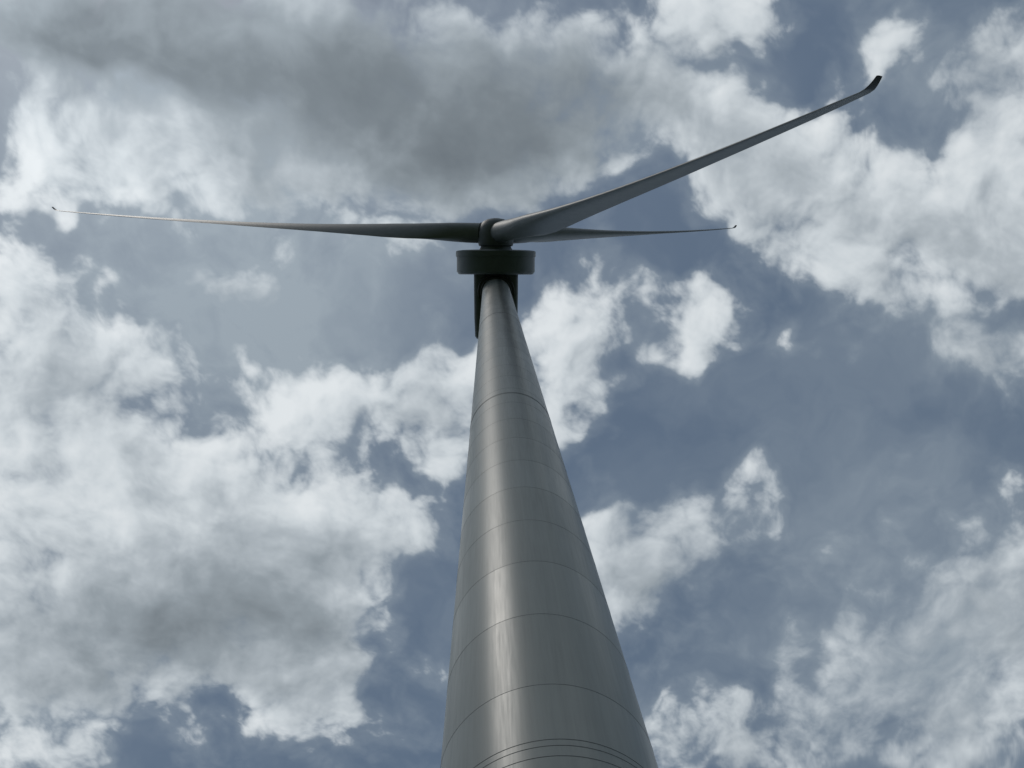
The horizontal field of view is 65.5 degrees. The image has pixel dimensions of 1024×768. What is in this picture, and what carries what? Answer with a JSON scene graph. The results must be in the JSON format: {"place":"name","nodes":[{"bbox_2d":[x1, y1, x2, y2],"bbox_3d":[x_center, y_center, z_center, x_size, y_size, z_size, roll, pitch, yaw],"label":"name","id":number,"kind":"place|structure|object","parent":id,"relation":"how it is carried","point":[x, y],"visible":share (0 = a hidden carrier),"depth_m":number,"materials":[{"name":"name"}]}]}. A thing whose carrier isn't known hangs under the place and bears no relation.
{"place":"outdoors","nodes":[
{"label":"outdoors","id":0,"kind":"place"},
{"bbox_2d":[0,0,1023,767],"bbox_3d":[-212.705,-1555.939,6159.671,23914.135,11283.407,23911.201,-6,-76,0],"label":"sky","id":1,"kind":"structure","parent":0,"point":[152,554],"depth_m":10830.91,"materials":[{"name":"white"}]},
{"label":"gravel path","id":2,"kind":"structure","parent":0,"visible":0},
{"bbox_2d":[52,75,882,767],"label":"wind turbine","id":3,"kind":"object","parent":2,"relation":"on","point":[538,675],"visible":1,"depth_m":19.59,"materials":[{"name":"paint"}]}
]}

